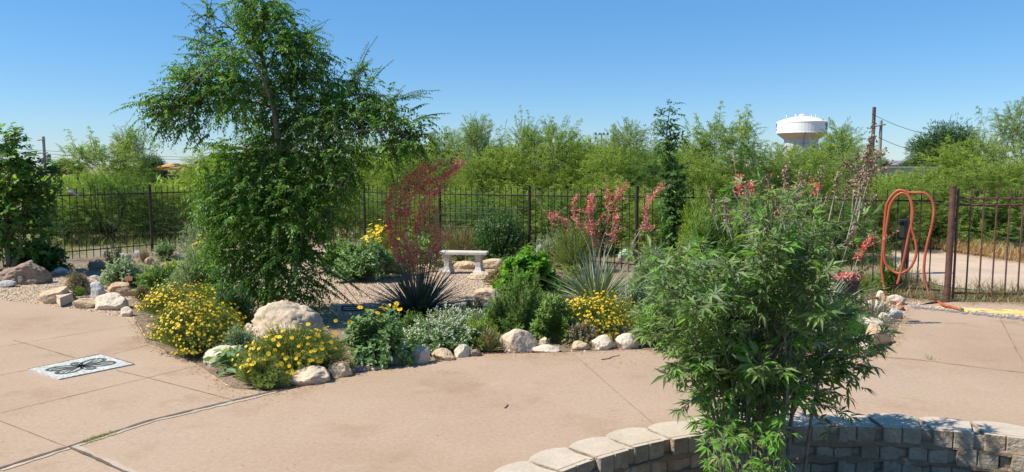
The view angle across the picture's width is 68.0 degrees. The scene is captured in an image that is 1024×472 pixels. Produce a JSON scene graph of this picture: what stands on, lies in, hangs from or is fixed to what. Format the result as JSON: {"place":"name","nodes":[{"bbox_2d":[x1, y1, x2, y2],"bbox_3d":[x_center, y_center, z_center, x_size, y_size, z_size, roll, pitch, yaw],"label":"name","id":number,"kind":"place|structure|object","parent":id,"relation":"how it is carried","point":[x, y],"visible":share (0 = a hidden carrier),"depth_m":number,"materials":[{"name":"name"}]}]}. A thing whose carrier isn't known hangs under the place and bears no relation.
{"place":"outdoors","nodes":[
{"label":"outdoors","id":0,"kind":"place"},
{"bbox_2d":[0,253,188,295],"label":"planting soil","id":1,"kind":"structure","parent":0,"point":[81,261],"depth_m":15.71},
{"bbox_2d":[1,240,74,270],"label":"dark bush","id":2,"kind":"object","parent":1,"relation":"on","point":[49,261],"visible":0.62,"depth_m":14.43,"materials":[{"name":"green plant"}]},
{"bbox_2d":[0,122,79,267],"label":"young tree","id":3,"kind":"object","parent":1,"relation":"on","point":[30,190],"visible":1,"depth_m":13.97,"materials":[{"name":"green plant"}]},
{"bbox_2d":[97,254,147,285],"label":"variegated plant","id":4,"kind":"object","parent":1,"relation":"on","point":[111,274],"visible":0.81,"depth_m":12.61,"materials":[{"name":"green plant"}]},
{"bbox_2d":[131,259,186,292],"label":"ground plant","id":5,"kind":"object","parent":1,"relation":"on","point":[159,273],"visible":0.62,"depth_m":11.97,"materials":[{"name":"green plant"}]},
{"bbox_2d":[0,240,934,391],"bbox_3d":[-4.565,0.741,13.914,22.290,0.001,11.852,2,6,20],"label":"garden gravel","id":6,"kind":"structure","parent":0,"point":[336,302],"depth_m":11.96,"materials":[{"name":"gravel"}]},
{"bbox_2d":[0,260,51,284],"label":"rock","id":7,"kind":"object","parent":6,"relation":"on","point":[30,272],"visible":0.71,"depth_m":12.95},
{"bbox_2d":[95,292,128,309],"bbox_3d":[-5.676,0.926,10.769,0.479,0.251,0.340,0,5,0],"label":"rock","id":8,"kind":"object","parent":6,"relation":"on","point":[112,301],"visible":0.91,"depth_m":10.68,"materials":[{"name":"beige stone"}]},
{"bbox_2d":[325,232,406,280],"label":"leafy plant","id":9,"kind":"object","parent":6,"relation":"on","point":[370,258],"visible":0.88,"depth_m":13.28,"materials":[{"name":"green plant"}]},
{"bbox_2d":[346,152,487,320],"bbox_3d":[-1.261,-0.046,10.170,2.260,2.208,2.319,0,5,0],"label":"red yucca","id":10,"kind":"object","parent":6,"relation":"on","point":[419,298],"visible":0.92,"depth_m":10.14,"materials":[{"name":"plant"}]},
{"bbox_2d":[386,229,455,266],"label":"plant","id":11,"kind":"object","parent":6,"relation":"on","point":[425,241],"visible":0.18,"depth_m":15.23,"materials":[{"name":"green plant"}]},
{"bbox_2d":[438,218,479,261],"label":"pale grass","id":12,"kind":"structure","parent":6,"relation":"on","point":[452,241],"depth_m":15.88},
{"bbox_2d":[439,250,488,273],"bbox_3d":[-0.910,0.495,14.265,0.920,0.420,0.340,1,5,9],"label":"concrete bench","id":13,"kind":"object","parent":6,"relation":"on","point":[447,256],"visible":0.82,"depth_m":14.16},
{"bbox_2d":[674,177,723,264],"bbox_3d":[3.215,-0.113,12.942,1.012,1.839,1.026,0,5,0],"label":"yellow green shrub","id":14,"kind":"object","parent":6,"relation":"on","point":[686,219],"visible":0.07,"depth_m":12.90,"materials":[{"name":"green plant"}]},
{"bbox_2d":[668,190,749,284],"bbox_3d":[3.156,0.048,12.168,1.503,1.660,1.102,0,5,0],"label":"feathery shrub","id":15,"kind":"object","parent":6,"relation":"on","point":[714,234],"visible":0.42,"depth_m":11.99,"materials":[{"name":"green plant"}]},
{"bbox_2d":[0,300,1023,471],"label":"patio","id":16,"kind":"structure","parent":0,"point":[432,416],"depth_m":6.47,"materials":[{"name":"concrete"}]},
{"bbox_2d":[28,354,134,379],"bbox_3d":[-4.296,1.299,7.571,0.694,0.014,0.725,4,7,36],"label":"mosaic panel","id":17,"kind":"object","parent":16,"relation":"on","point":[86,365],"visible":1,"depth_m":7.54,"materials":[{"name":"tile"}]},
{"bbox_2d":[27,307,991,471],"bbox_3d":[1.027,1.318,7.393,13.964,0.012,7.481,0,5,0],"label":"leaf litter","id":18,"kind":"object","parent":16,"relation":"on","point":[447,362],"visible":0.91,"depth_m":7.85,"materials":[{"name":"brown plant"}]},
{"bbox_2d":[494,412,1023,471],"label":"block wall","id":19,"kind":"structure","parent":16,"relation":"on","point":[882,442],"depth_m":4.68,"materials":[{"name":"concrete"}]},
{"bbox_2d":[909,303,1023,320],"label":"curb","id":20,"kind":"object","parent":16,"relation":"on","point":[996,312],"visible":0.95,"depth_m":10.42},
{"bbox_2d":[0,166,1023,304],"bbox_3d":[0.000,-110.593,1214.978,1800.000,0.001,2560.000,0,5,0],"label":"ground","id":21,"kind":"structure","parent":0,"point":[97,254],"depth_m":18.50,"materials":[{"name":"soil"}]},
{"bbox_2d":[19,186,120,245],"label":"mesquite tree","id":22,"kind":"object","parent":21,"relation":"on","point":[79,202],"visible":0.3,"depth_m":20.27,"materials":[{"name":"green plant"}]},
{"bbox_2d":[42,126,161,230],"bbox_3d":[-13.071,-1.550,23.982,3.949,3.835,3.778,-3,6,-29],"label":"mesquite tree","id":23,"kind":"object","parent":21,"relation":"on","point":[112,166],"visible":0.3,"depth_m":23.80,"materials":[{"name":"green plant"}]},
{"bbox_2d":[20,166,192,242],"bbox_3d":[-11.135,-0.822,21.174,4.338,2.289,4.419,-3,6,-25],"label":"mesquite tree","id":24,"kind":"object","parent":21,"relation":"on","point":[93,184],"visible":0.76,"depth_m":20.59,"materials":[{"name":"green plant"}]},
{"bbox_2d":[106,121,167,192],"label":"mesquite tree","id":25,"kind":"object","parent":21,"relation":"on","point":[141,145],"visible":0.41,"depth_m":26.73,"materials":[{"name":"green plant"}]},
{"bbox_2d":[0,184,294,263],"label":"iron fence","id":26,"kind":"object","parent":21,"relation":"on","point":[149,193],"visible":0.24,"depth_m":17.44,"materials":[{"name":"metal"}]},
{"bbox_2d":[110,183,206,237],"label":"mesquite tree","id":27,"kind":"object","parent":21,"relation":"on","point":[170,197],"visible":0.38,"depth_m":22.24,"materials":[{"name":"green plant"}]},
{"bbox_2d":[167,150,214,215],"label":"mesquite tree","id":28,"kind":"object","parent":21,"relation":"on","point":[181,178],"visible":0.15,"depth_m":29.37,"materials":[{"name":"green plant"}]},
{"bbox_2d":[171,142,255,217],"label":"mesquite tree","id":29,"kind":"object","parent":21,"relation":"on","point":[190,162],"visible":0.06,"depth_m":27.48,"materials":[{"name":"green plant"}]},
{"bbox_2d":[308,184,388,236],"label":"mesquite tree","id":30,"kind":"object","parent":21,"relation":"on","point":[353,219],"visible":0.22,"depth_m":21.75,"materials":[{"name":"green plant"}]},
{"bbox_2d":[312,136,421,222],"bbox_3d":[-5.160,-1.785,26.853,4.201,3.803,3.755,0,5,3],"label":"mesquite tree","id":31,"kind":"object","parent":21,"relation":"on","point":[364,171],"visible":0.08,"depth_m":26.34,"materials":[{"name":"green plant"}]},
{"bbox_2d":[351,188,445,242],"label":"mesquite tree","id":32,"kind":"object","parent":21,"relation":"on","point":[382,207],"visible":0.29,"depth_m":20.70,"materials":[{"name":"green plant"}]},
{"bbox_2d":[358,141,461,228],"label":"mesquite tree","id":33,"kind":"object","parent":21,"relation":"on","point":[378,182],"visible":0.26,"depth_m":24.53,"materials":[{"name":"green plant"}]},
{"bbox_2d":[381,183,489,246],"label":"mesquite tree","id":34,"kind":"object","parent":21,"relation":"on","point":[449,200],"visible":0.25,"depth_m":19.85,"materials":[{"name":"green plant"}]},
{"bbox_2d":[408,126,501,209],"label":"mesquite tree","id":35,"kind":"object","parent":21,"relation":"on","point":[450,145],"visible":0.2,"depth_m":29.54,"materials":[{"name":"green plant"}]},
{"bbox_2d":[444,111,509,205],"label":"mesquite tree","id":36,"kind":"object","parent":21,"relation":"on","point":[471,141],"visible":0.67,"depth_m":26.54,"materials":[{"name":"green plant"}]},
{"bbox_2d":[422,189,539,242],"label":"mesquite tree","id":37,"kind":"object","parent":21,"relation":"on","point":[474,212],"visible":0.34,"depth_m":18.78,"materials":[{"name":"green plant"}]},
{"bbox_2d":[442,143,547,222],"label":"mesquite tree","id":38,"kind":"object","parent":21,"relation":"on","point":[488,165],"visible":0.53,"depth_m":23.57,"materials":[{"name":"green plant"}]},
{"bbox_2d":[0,170,1023,201],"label":"brush","id":39,"kind":"object","parent":21,"relation":"on","point":[163,179],"visible":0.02,"depth_m":55.52,"materials":[{"name":"green plant"}]},
{"bbox_2d":[1,213,1023,300],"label":"wild grass","id":40,"kind":"structure","parent":21,"relation":"on","point":[68,248],"depth_m":18.45,"materials":[{"name":"plant"}]},
{"bbox_2d":[490,104,559,223],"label":"mesquite tree","id":41,"kind":"object","parent":21,"relation":"on","point":[527,134],"visible":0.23,"depth_m":24.38,"materials":[{"name":"green plant"}]},
{"bbox_2d":[478,178,571,250],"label":"mesquite tree","id":42,"kind":"object","parent":21,"relation":"on","point":[520,198],"visible":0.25,"depth_m":18.29,"materials":[{"name":"green plant"}]},
{"bbox_2d":[518,114,601,220],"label":"mesquite tree","id":43,"kind":"object","parent":21,"relation":"on","point":[566,148],"visible":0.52,"depth_m":23.39,"materials":[{"name":"green plant"}]},
{"bbox_2d":[519,185,626,252],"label":"mesquite tree","id":44,"kind":"object","parent":21,"relation":"on","point":[564,203],"visible":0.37,"depth_m":17.62,"materials":[{"name":"green plant"}]},
{"bbox_2d":[547,143,651,228],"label":"mesquite tree","id":45,"kind":"object","parent":21,"relation":"on","point":[582,170],"visible":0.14,"depth_m":22.54,"materials":[{"name":"green plant"}]},
{"bbox_2d":[571,142,660,224],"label":"mesquite tree","id":46,"kind":"object","parent":21,"relation":"on","point":[614,161],"visible":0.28,"depth_m":21.48,"materials":[{"name":"green plant"}]},
{"bbox_2d":[568,173,669,253],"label":"mesquite tree","id":47,"kind":"object","parent":21,"relation":"on","point":[597,187],"visible":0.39,"depth_m":17.68,"materials":[{"name":"green plant"}]},
{"bbox_2d":[312,184,944,298],"bbox_3d":[0.242,-0.236,15.789,15.266,1.752,0.237,4,7,37],"label":"iron fence","id":48,"kind":"object","parent":21,"relation":"on","point":[636,196],"visible":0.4,"depth_m":14.65,"materials":[{"name":"metal"}]},
{"bbox_2d":[857,189,963,311],"bbox_3d":[5.716,0.188,11.114,1.297,1.723,1.316,1,5,13],"label":"garden hose","id":49,"kind":"object","parent":48,"relation":"hanging from","point":[886,221],"visible":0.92,"depth_m":11.49,"materials":[{"name":"orange rubber"}]},
{"bbox_2d":[586,117,675,211],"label":"mesquite tree","id":50,"kind":"object","parent":21,"relation":"on","point":[629,140],"visible":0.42,"depth_m":25.64,"materials":[{"name":"green plant"}]},
{"bbox_2d":[609,184,700,259],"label":"mesquite tree","id":51,"kind":"object","parent":21,"relation":"on","point":[641,217],"visible":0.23,"depth_m":16.87,"materials":[{"name":"green plant"}]},
{"bbox_2d":[613,141,700,242],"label":"mesquite tree","id":52,"kind":"object","parent":21,"relation":"on","point":[651,169],"visible":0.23,"depth_m":20.82,"materials":[{"name":"green plant"}]},
{"bbox_2d":[647,141,750,224],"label":"mesquite tree","id":53,"kind":"object","parent":21,"relation":"on","point":[709,181],"visible":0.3,"depth_m":18.54,"materials":[{"name":"green plant"}]},
{"bbox_2d":[653,100,780,196],"bbox_3d":[6.062,-1.646,21.914,4.344,4.631,4.156,-2,6,-21],"label":"mesquite tree","id":54,"kind":"object","parent":21,"relation":"on","point":[705,145],"visible":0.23,"depth_m":21.51,"materials":[{"name":"green plant"}]},
{"bbox_2d":[697,135,819,232],"bbox_3d":[6.182,-0.960,18.939,3.156,3.152,3.098,-1,5,-7],"label":"mesquite tree","id":55,"kind":"object","parent":21,"relation":"on","point":[748,177],"visible":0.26,"depth_m":18.57,"materials":[{"name":"green plant"}]},
{"bbox_2d":[734,184,851,262],"bbox_3d":[5.777,-0.175,16.581,3.258,1.929,3.117,1,5,11],"label":"mesquite tree","id":56,"kind":"object","parent":21,"relation":"on","point":[808,214],"visible":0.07,"depth_m":16.14,"materials":[{"name":"green plant"}]},
{"bbox_2d":[748,139,843,192],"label":"mesquite tree","id":57,"kind":"object","parent":21,"relation":"on","point":[796,147],"visible":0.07,"depth_m":26.41,"materials":[{"name":"green plant"}]},
{"bbox_2d":[776,114,827,165],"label":"water tower","id":58,"kind":"structure","parent":21,"relation":"on","point":[800,129],"depth_m":388.36,"materials":[{"name":"metal"}]},
{"bbox_2d":[756,147,858,243],"bbox_3d":[7.168,-0.781,18.977,3.125,2.928,3.106,2,6,20],"label":"mesquite tree","id":59,"kind":"object","parent":21,"relation":"on","point":[827,177],"visible":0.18,"depth_m":18.80,"materials":[{"name":"green plant"}]},
{"bbox_2d":[797,116,874,214],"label":"mesquite tree","id":60,"kind":"object","parent":21,"relation":"on","point":[831,148],"visible":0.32,"depth_m":23.65,"materials":[{"name":"green plant"}]},
{"bbox_2d":[794,193,899,263],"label":"mesquite tree","id":61,"kind":"object","parent":21,"relation":"on","point":[838,207],"visible":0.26,"depth_m":16.20,"materials":[{"name":"green plant"}]},
{"bbox_2d":[821,141,899,224],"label":"mesquite tree","id":62,"kind":"object","parent":21,"relation":"on","point":[851,159],"visible":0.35,"depth_m":20.87,"materials":[{"name":"green plant"}]},
{"bbox_2d":[829,170,943,253],"bbox_3d":[8.883,-0.517,18.701,2.856,2.274,2.770,2,6,19],"label":"mesquite tree","id":63,"kind":"object","parent":21,"relation":"on","point":[892,227],"visible":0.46,"depth_m":18.29,"materials":[{"name":"green plant"}]},
{"bbox_2d":[869,165,970,246],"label":"mesquite tree","id":64,"kind":"object","parent":21,"relation":"on","point":[926,180],"visible":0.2,"depth_m":19.75,"materials":[{"name":"green plant"}]},
{"bbox_2d":[899,113,987,171],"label":"oak tree","id":65,"kind":"object","parent":21,"relation":"on","point":[921,145],"visible":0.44,"depth_m":73.73,"materials":[{"name":"green plant"}]},
{"bbox_2d":[882,187,1010,252],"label":"mesquite tree","id":66,"kind":"object","parent":21,"relation":"on","point":[938,204],"visible":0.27,"depth_m":19.02,"materials":[{"name":"green plant"}]},
{"bbox_2d":[943,186,957,302],"bbox_3d":[6.435,0.148,11.159,0.108,1.765,0.103,0,5,0],"label":"gate post","id":67,"kind":"object","parent":21,"relation":"on","point":[950,243],"visible":0.83,"depth_m":11.12,"materials":[{"name":"brown metal"}]},
{"bbox_2d":[951,188,1023,298],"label":"iron gate","id":68,"kind":"structure","parent":67,"relation":"attached to","point":[984,198],"depth_m":11.15,"materials":[{"name":"metal"}]},
{"bbox_2d":[882,275,1023,304],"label":"dry grass","id":69,"kind":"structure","parent":21,"relation":"on","point":[971,297],"depth_m":11.41,"materials":[{"name":"plant"}]},
{"bbox_2d":[902,131,1023,227],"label":"mesquite tree","id":70,"kind":"object","parent":21,"relation":"on","point":[954,161],"visible":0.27,"depth_m":20.70,"materials":[{"name":"green plant"}]},
{"bbox_2d":[919,144,1023,251],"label":"mesquite tree","id":71,"kind":"object","parent":21,"relation":"on","point":[1016,170],"visible":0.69,"depth_m":18.32,"materials":[{"name":"green plant"}]},
{"bbox_2d":[924,200,1023,251],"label":"mesquite tree","id":72,"kind":"object","parent":21,"relation":"on","point":[1001,208],"visible":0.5,"depth_m":18.16,"materials":[{"name":"green plant"}]},
{"bbox_2d":[951,96,1023,210],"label":"mesquite tree","id":73,"kind":"object","parent":21,"relation":"on","point":[1017,116],"visible":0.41,"depth_m":21.75,"materials":[{"name":"green plant"}]},
{"bbox_2d":[0,0,1023,166],"label":"sky","id":74,"kind":"structure","parent":0,"point":[65,64],"materials":[{"name":"blue"}]},
{"bbox_2d":[128,295,899,391],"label":"planting soil","id":75,"kind":"structure","parent":0,"point":[228,379],"depth_m":8.41,"materials":[{"name":"soil"}]},
{"bbox_2d":[132,274,218,315],"bbox_3d":[-4.311,0.811,9.994,1.434,0.544,1.034,0,5,0],"label":"daisy mound","id":76,"kind":"object","parent":75,"relation":"on","point":[152,305],"visible":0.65,"depth_m":9.83,"materials":[{"name":"yellow plant"}]},
{"bbox_2d":[143,289,246,356],"bbox_3d":[-3.360,0.901,8.197,1.135,0.696,1.022,0,5,0],"label":"daisy mound","id":77,"kind":"object","parent":75,"relation":"on","point":[187,330],"visible":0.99,"depth_m":8.04,"materials":[{"name":"yellow plant"}]},
{"bbox_2d":[159,237,231,294],"bbox_3d":[-4.733,0.481,11.455,1.182,0.931,0.774,-2,6,-20],"label":"sage bush","id":78,"kind":"object","parent":75,"relation":"on","point":[186,264],"visible":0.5,"depth_m":11.35,"materials":[{"name":"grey plant"}]},
{"bbox_2d":[203,343,241,374],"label":"broadleaf weed","id":79,"kind":"object","parent":75,"relation":"on","point":[224,361],"visible":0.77,"depth_m":7.39,"materials":[{"name":"green plant"}]},
{"bbox_2d":[211,279,255,332],"bbox_3d":[-3.278,0.838,8.859,0.680,0.713,0.738,2,6,22],"label":"green mound","id":80,"kind":"object","parent":75,"relation":"on","point":[242,303],"visible":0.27,"depth_m":8.79,"materials":[{"name":"green plant"}]},
{"bbox_2d":[217,322,255,349],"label":"green plant","id":81,"kind":"object","parent":75,"relation":"on","point":[235,337],"visible":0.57,"depth_m":7.97,"materials":[{"name":"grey plant"}]},
{"bbox_2d":[233,350,292,388],"bbox_3d":[-2.269,1.205,6.911,0.555,0.343,0.393,0,5,0],"label":"daisy mound","id":82,"kind":"object","parent":75,"relation":"on","point":[265,371],"visible":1,"depth_m":6.87,"materials":[{"name":"green plant"}]},
{"bbox_2d":[111,0,454,318],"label":"leafy tree","id":83,"kind":"object","parent":75,"relation":"on","point":[269,235],"visible":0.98,"depth_m":9.56,"materials":[{"name":"green plant"}]},
{"bbox_2d":[251,300,324,341],"bbox_3d":[-2.514,1.020,8.513,0.841,0.598,0.610,0,5,0],"label":"rock","id":84,"kind":"object","parent":75,"relation":"on","point":[278,312],"visible":0.38,"depth_m":8.38,"materials":[{"name":"beige stone"}]},
{"bbox_2d":[231,317,351,378],"bbox_3d":[-2.112,1.054,7.375,1.151,0.546,0.809,0,5,0],"label":"daisy mound","id":85,"kind":"object","parent":75,"relation":"on","point":[298,349],"visible":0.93,"depth_m":7.25,"materials":[{"name":"yellow plant"}]},
{"bbox_2d":[290,365,330,385],"bbox_3d":[-1.885,1.294,7.112,0.381,0.162,0.374,-2,6,-20],"label":"rock","id":86,"kind":"object","parent":75,"relation":"on","point":[313,374],"visible":0.88,"depth_m":7.00,"materials":[{"name":"beige stone"}]},
{"bbox_2d":[339,304,415,367],"bbox_3d":[-1.373,1.009,7.717,0.809,0.640,0.662,0,5,0],"label":"tall daisy plant","id":87,"kind":"object","parent":75,"relation":"on","point":[374,341],"visible":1,"depth_m":7.62,"materials":[{"name":"green plant"}]},
{"bbox_2d":[396,315,497,352],"bbox_3d":[-0.700,1.058,8.371,1.266,0.386,0.763,0,5,0],"label":"white flower cover","id":88,"kind":"object","parent":75,"relation":"on","point":[452,336],"visible":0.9,"depth_m":8.22,"materials":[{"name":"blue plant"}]},
{"bbox_2d":[422,299,486,325],"bbox_3d":[-0.737,0.964,9.268,1.093,0.398,0.613,0,5,0],"label":"white flower cover","id":89,"kind":"object","parent":75,"relation":"on","point":[446,315],"visible":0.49,"depth_m":9.24,"materials":[{"name":"grey plant"}]},
{"bbox_2d":[463,311,501,350],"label":"yellowing plant","id":90,"kind":"object","parent":75,"relation":"on","point":[475,323],"visible":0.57,"depth_m":8.33,"materials":[{"name":"green plant"}]},
{"bbox_2d":[478,288,514,334],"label":"plant","id":91,"kind":"object","parent":75,"relation":"on","point":[494,311],"visible":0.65,"depth_m":8.90,"materials":[{"name":"green plant"}]},
{"bbox_2d":[498,329,535,352],"bbox_3d":[0.063,1.148,8.292,0.363,0.277,0.319,-4,6,-34],"label":"rock","id":92,"kind":"object","parent":75,"relation":"on","point":[517,341],"visible":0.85,"depth_m":8.21,"materials":[{"name":"beige stone"}]},
{"bbox_2d":[494,262,543,332],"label":"willowy plant","id":93,"kind":"object","parent":75,"relation":"on","point":[524,312],"visible":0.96,"depth_m":8.87,"materials":[{"name":"green plant"}]},
{"bbox_2d":[529,282,577,341],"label":"leafy herb","id":94,"kind":"object","parent":75,"relation":"on","point":[554,317],"visible":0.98,"depth_m":8.62,"materials":[{"name":"green plant"}]},
{"bbox_2d":[562,318,598,344],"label":"dried seedheads","id":95,"kind":"object","parent":75,"relation":"on","point":[576,329],"visible":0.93,"depth_m":8.51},
{"bbox_2d":[533,177,669,304],"bbox_3d":[1.231,0.061,10.824,1.988,1.874,2.103,2,6,17],"label":"red yucca","id":96,"kind":"object","parent":75,"relation":"on","point":[593,277],"visible":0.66,"depth_m":10.79,"materials":[{"name":"plant"}]},
{"bbox_2d":[563,285,639,338],"bbox_3d":[1.004,0.862,8.981,1.119,0.629,1.004,0,5,0],"label":"daisy mound","id":97,"kind":"object","parent":75,"relation":"on","point":[611,316],"visible":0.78,"depth_m":8.83,"materials":[{"name":"yellow plant"}]},
{"bbox_2d":[615,272,652,318],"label":"plant","id":98,"kind":"object","parent":75,"relation":"on","point":[636,296],"visible":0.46,"depth_m":9.84,"materials":[{"name":"green plant"}]},
{"bbox_2d":[622,230,682,295],"bbox_3d":[2.167,0.405,11.601,1.084,1.055,0.727,0,5,0],"label":"grey green shrub","id":99,"kind":"object","parent":75,"relation":"on","point":[657,252],"visible":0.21,"depth_m":11.54,"materials":[{"name":"green plant"}]},
{"bbox_2d":[628,289,691,345],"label":"edge plant","id":100,"kind":"object","parent":75,"relation":"on","point":[648,315],"visible":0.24,"depth_m":8.38,"materials":[{"name":"green plant"}]},
{"bbox_2d":[729,151,898,327],"bbox_3d":[3.730,0.039,9.393,2.017,2.182,1.772,2,6,22],"label":"red yucca","id":101,"kind":"object","parent":75,"relation":"on","point":[863,245],"visible":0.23,"depth_m":9.43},
{"bbox_2d":[504,254,683,302],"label":"planting soil","id":102,"kind":"structure","parent":0,"point":[617,269],"depth_m":14.35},
{"bbox_2d":[467,201,527,261],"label":"evergreen shrub","id":103,"kind":"object","parent":102,"relation":"on","point":[502,242],"visible":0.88,"depth_m":15.41,"materials":[{"name":"green plant"}]},
{"bbox_2d":[491,243,566,293],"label":"lime bush","id":104,"kind":"object","parent":102,"relation":"on","point":[525,259],"visible":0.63,"depth_m":11.94,"materials":[{"name":"green plant"}]},
{"bbox_2d":[548,213,601,271],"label":"fine shrub","id":105,"kind":"object","parent":102,"relation":"on","point":[562,252],"visible":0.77,"depth_m":14.30,"materials":[{"name":"green plant"}]},
{"bbox_2d":[651,99,694,275],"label":"slender tree","id":106,"kind":"object","parent":102,"relation":"on","point":[673,192],"visible":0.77,"depth_m":13.19,"materials":[{"name":"green plant"}]},
{"bbox_2d":[891,244,1023,291],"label":"dirt path","id":107,"kind":"structure","parent":0,"point":[938,258],"depth_m":15.16,"materials":[{"name":"soil"}]},
{"bbox_2d":[888,233,1023,263],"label":"dry grass","id":108,"kind":"structure","parent":107,"relation":"on","point":[987,249],"depth_m":17.20,"materials":[{"name":"plant"}]},
{"label":"planter soil","id":109,"kind":"structure","parent":0,"visible":0},
{"bbox_2d":[617,120,904,471],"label":"chaste shrub","id":110,"kind":"object","parent":109,"relation":"on","point":[750,346],"visible":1,"depth_m":3.95,"materials":[{"name":"green plant"}]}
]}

